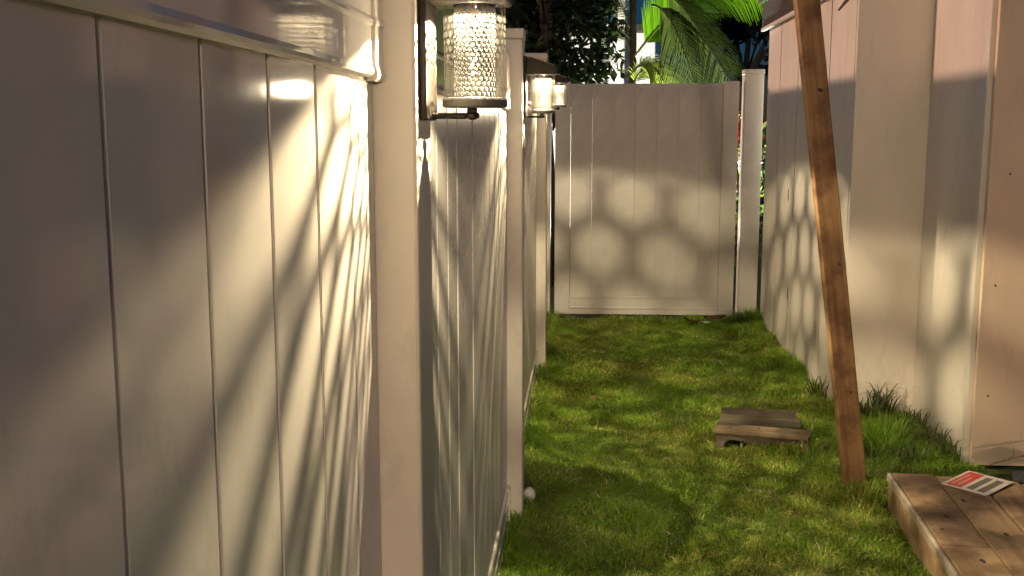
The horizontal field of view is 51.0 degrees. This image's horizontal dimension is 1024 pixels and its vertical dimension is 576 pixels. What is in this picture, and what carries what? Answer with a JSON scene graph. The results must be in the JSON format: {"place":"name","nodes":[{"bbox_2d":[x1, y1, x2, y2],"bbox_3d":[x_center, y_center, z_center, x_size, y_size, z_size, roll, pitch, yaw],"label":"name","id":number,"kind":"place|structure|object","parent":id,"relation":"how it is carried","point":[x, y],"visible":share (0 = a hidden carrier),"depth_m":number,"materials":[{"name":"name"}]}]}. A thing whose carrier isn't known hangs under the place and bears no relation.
{"place":"outdoors","nodes":[
{"label":"outdoors","id":0,"kind":"place"},
{"bbox_2d":[553,23,654,210],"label":"neighbour house","id":1,"kind":"structure","parent":0,"point":[647,49],"depth_m":15.59,"materials":[{"name":"paint"}]},
{"bbox_2d":[533,0,768,131],"label":"sky","id":2,"kind":"structure","parent":0,"point":[640,3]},
{"bbox_2d":[497,132,1023,575],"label":"ground","id":3,"kind":"structure","parent":0,"point":[1003,472],"depth_m":4.46,"materials":[{"name":"green plant"}]},
{"bbox_2d":[0,0,384,575],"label":"fence section","id":4,"kind":"object","parent":3,"relation":"on","point":[188,355],"visible":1,"depth_m":0.74,"materials":[{"name":"white plastic"}]},
{"bbox_2d":[372,0,434,575],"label":"fence post","id":5,"kind":"object","parent":3,"relation":"on","point":[402,188],"visible":0.57,"depth_m":1.44,"materials":[{"name":"white plastic"}]},
{"bbox_2d":[418,0,512,120],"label":"wall lantern","id":6,"kind":"object","parent":5,"relation":"attached to","point":[428,58],"depth_m":1.42,"materials":[{"name":"brown metal"}]},
{"bbox_2d":[430,8,510,575],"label":"fence section","id":7,"kind":"object","parent":3,"relation":"on","point":[469,280],"visible":0.59,"depth_m":2.60,"materials":[{"name":"white plastic"}]},
{"bbox_2d":[486,28,525,520],"bbox_3d":[-0.021,0.024,3.960,0.133,1.906,0.133,1,8,4],"label":"fence post","id":8,"kind":"object","parent":3,"relation":"on","point":[511,40],"visible":0.5,"depth_m":3.88,"materials":[{"name":"white plastic"}]},
{"bbox_2d":[523,56,556,118],"bbox_3d":[0.101,-0.717,3.841,0.116,0.218,0.100,1,8,4],"label":"wall lantern","id":9,"kind":"object","parent":8,"relation":"attached to","point":[538,69],"depth_m":3.81,"materials":[{"name":"brown metal"}]},
{"bbox_2d":[524,487,534,501],"bbox_3d":[0.068,0.806,4.189,0.047,0.060,0.052,1,8,4],"label":"ball","id":10,"kind":"object","parent":3,"relation":"on","point":[529,491],"visible":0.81,"depth_m":4.17,"materials":[{"name":"white plastic"}]},
{"bbox_2d":[524,76,539,442],"bbox_3d":[0.052,-0.191,5.159,0.060,1.761,2.310,1,8,4],"label":"fence section","id":11,"kind":"object","parent":3,"relation":"on","point":[531,361],"visible":0.38,"depth_m":5.55,"materials":[{"name":"white plastic"}]},
{"bbox_2d":[525,53,547,365],"bbox_3d":[0.141,-0.375,6.362,0.133,1.986,0.133,1,8,4],"label":"fence post","id":12,"kind":"object","parent":3,"relation":"on","point":[541,242],"visible":0.5,"depth_m":6.30,"materials":[{"name":"white plastic"}]},
{"bbox_2d":[547,74,566,109],"bbox_3d":[0.263,-1.145,6.239,0.116,0.218,0.100,1,8,4],"label":"wall lantern","id":13,"kind":"object","parent":12,"relation":"attached to","point":[557,80],"depth_m":6.21,"materials":[{"name":"glass"}]},
{"bbox_2d":[546,286,548,317],"bbox_3d":[0.194,-0.505,7.264,0.060,1.761,1.696,1,8,4],"label":"fence section","id":14,"kind":"object","parent":3,"relation":"on","point":[547,310],"visible":0.07,"depth_m":8.16,"materials":[{"name":"white plastic"}]},
{"bbox_2d":[547,84,551,311],"bbox_3d":[0.231,-0.601,8.173,0.133,1.900,0.133,1,8,4],"label":"fence post","id":15,"kind":"object","parent":3,"relation":"on","point":[548,202],"visible":0.15,"depth_m":8.11,"materials":[{"name":"white plastic"}]},
{"bbox_2d":[552,81,739,315],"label":"gate","id":16,"kind":"structure","parent":15,"relation":"attached to","point":[653,176],"depth_m":8.05,"materials":[{"name":"white plastic"}]},
{"bbox_2d":[475,0,631,283],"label":"broadleaf tree","id":17,"kind":"object","parent":3,"relation":"on","point":[544,23],"visible":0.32,"depth_m":9.78,"materials":[{"name":"green plant"}]},
{"bbox_2d":[617,0,625,83],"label":"lamp post","id":18,"kind":"object","parent":3,"relation":"on","point":[621,44],"visible":0.06,"depth_m":14.78,"materials":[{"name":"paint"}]},
{"bbox_2d":[594,0,767,95],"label":"palm","id":19,"kind":"object","parent":3,"relation":"on","point":[666,20],"visible":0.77,"depth_m":10.05,"materials":[{"name":"green plant"}]},
{"bbox_2d":[684,317,698,321],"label":"fallen leaf","id":20,"kind":"object","parent":3,"relation":"on","point":[692,320],"visible":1,"depth_m":7.92,"materials":[{"name":"brown plant"}]},
{"bbox_2d":[704,315,724,319],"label":"fallen leaf","id":21,"kind":"object","parent":3,"relation":"on","point":[713,317],"visible":1,"depth_m":7.96,"materials":[{"name":"brown plant"}]},
{"bbox_2d":[666,0,770,167],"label":"silhouette tree","id":22,"kind":"object","parent":3,"relation":"on","point":[734,29],"visible":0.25,"depth_m":24.09,"materials":[{"name":"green plant"}]},
{"bbox_2d":[715,358,736,390],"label":"dry stalk","id":23,"kind":"object","parent":3,"relation":"on","point":[729,376],"visible":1,"depth_m":6.00,"materials":[{"name":"green plant"}]},
{"bbox_2d":[729,311,757,323],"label":"weed tuft","id":24,"kind":"object","parent":3,"relation":"on","point":[745,320],"visible":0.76,"depth_m":7.92,"materials":[{"name":"green plant"}]},
{"bbox_2d":[735,69,764,313],"bbox_3d":[1.780,-0.628,8.060,0.146,1.985,0.146,1,8,4],"label":"fence post","id":25,"kind":"object","parent":3,"relation":"on","point":[750,179],"visible":0.77,"depth_m":7.98,"materials":[{"name":"white plastic"}]},
{"bbox_2d":[734,111,766,268],"bbox_3d":[2.289,-0.889,10.540,0.972,1.676,1.101,5,10,31],"label":"flowering shrub","id":26,"kind":"object","parent":3,"relation":"on","point":[762,182],"visible":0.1,"depth_m":10.46,"materials":[{"name":"green plant"}]},
{"bbox_2d":[714,407,810,452],"bbox_3d":[1.197,0.671,5.117,0.436,0.132,0.578,2,9,16],"label":"pallet piece","id":27,"kind":"object","parent":3,"relation":"on","point":[749,426],"visible":0.89,"depth_m":4.92,"materials":[{"name":"brown wood"}]},
{"bbox_2d":[800,368,829,399],"bbox_3d":[1.648,0.534,5.811,0.254,0.149,0.332,1,8,4],"label":"weed tuft","id":28,"kind":"object","parent":3,"relation":"on","point":[821,391],"visible":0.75,"depth_m":5.79,"materials":[{"name":"green plant"}]},
{"bbox_2d":[793,0,866,489],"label":"wooden beam","id":29,"kind":"structure","parent":3,"relation":"on","point":[815,93],"depth_m":4.19,"materials":[{"name":"brown wood"}]},
{"bbox_2d":[832,390,896,415],"bbox_3d":[1.779,0.604,5.347,0.264,0.148,0.282,-6,10,-35],"label":"weed tuft","id":30,"kind":"object","parent":3,"relation":"on","point":[861,405],"visible":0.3,"depth_m":5.34,"materials":[{"name":"green plant"}]},
{"bbox_2d":[859,400,891,421],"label":"weed tuft","id":31,"kind":"object","parent":3,"relation":"on","point":[865,412],"visible":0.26,"depth_m":5.19,"materials":[{"name":"green plant"}]},
{"bbox_2d":[863,443,889,463],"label":"weed tuft","id":32,"kind":"object","parent":3,"relation":"on","point":[867,453],"visible":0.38,"depth_m":4.69,"materials":[{"name":"green plant"}]},
{"bbox_2d":[857,382,910,414],"bbox_3d":[1.842,0.569,5.421,0.324,0.195,0.387,-5,10,-29],"label":"weed tuft","id":33,"kind":"object","parent":3,"relation":"on","point":[880,401],"visible":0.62,"depth_m":5.39,"materials":[{"name":"green plant"}]},
{"bbox_2d":[758,0,1023,465],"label":"shed","id":34,"kind":"structure","parent":3,"relation":"on","point":[926,97],"depth_m":5.24,"materials":[{"name":"paint"}]},
{"bbox_2d":[882,440,935,470],"bbox_3d":[1.726,0.730,4.594,0.242,0.121,0.259,1,8,4],"label":"weed tuft","id":35,"kind":"object","parent":3,"relation":"on","point":[907,454],"visible":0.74,"depth_m":4.60,"materials":[{"name":"green plant"}]},
{"bbox_2d":[895,404,927,424],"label":"weed tuft","id":36,"kind":"object","parent":3,"relation":"on","point":[908,413],"visible":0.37,"depth_m":5.23,"materials":[{"name":"green plant"}]},
{"bbox_2d":[885,409,945,435],"bbox_3d":[1.878,0.656,5.045,0.282,0.136,0.262,1,8,4],"label":"weed tuft","id":37,"kind":"object","parent":3,"relation":"on","point":[923,423],"visible":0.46,"depth_m":5.05,"materials":[{"name":"green plant"}]},
{"bbox_2d":[896,428,938,445],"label":"weed tuft","id":38,"kind":"object","parent":3,"relation":"on","point":[912,435],"visible":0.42,"depth_m":4.87,"materials":[{"name":"green plant"}]},
{"bbox_2d":[912,422,951,446],"bbox_3d":[1.903,0.686,4.913,0.202,0.114,0.242,8,11,42],"label":"weed tuft","id":39,"kind":"object","parent":3,"relation":"on","point":[941,436],"visible":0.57,"depth_m":4.90,"materials":[{"name":"green plant"}]},
{"bbox_2d":[924,432,970,463],"bbox_3d":[1.899,0.711,4.708,0.216,0.126,0.213,1,8,4],"label":"weed tuft","id":40,"kind":"object","parent":3,"relation":"on","point":[943,449],"visible":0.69,"depth_m":4.69,"materials":[{"name":"green plant"}]},
{"bbox_2d":[887,473,1023,575],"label":"platform","id":41,"kind":"structure","parent":3,"relation":"on","point":[950,531],"depth_m":3.65,"materials":[{"name":"brown wood"}]},
{"bbox_2d":[941,471,1012,495],"bbox_3d":[1.744,0.730,4.023,0.220,0.005,0.173,-9,13,-41],"label":"sign","id":42,"kind":"object","parent":41,"relation":"on","point":[978,483],"visible":1,"depth_m":4.01,"materials":[{"name":"beige"}]},
{"bbox_2d":[1012,470,1023,483],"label":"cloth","id":43,"kind":"object","parent":41,"relation":"on","point":[1018,476],"visible":1,"depth_m":4.06,"materials":[{"name":"grey fabric"}]},
{"bbox_2d":[987,448,1023,465],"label":"twig","id":44,"kind":"object","parent":3,"relation":"on","point":[1006,459],"visible":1,"depth_m":4.27,"materials":[{"name":"brown wood"}]}
]}

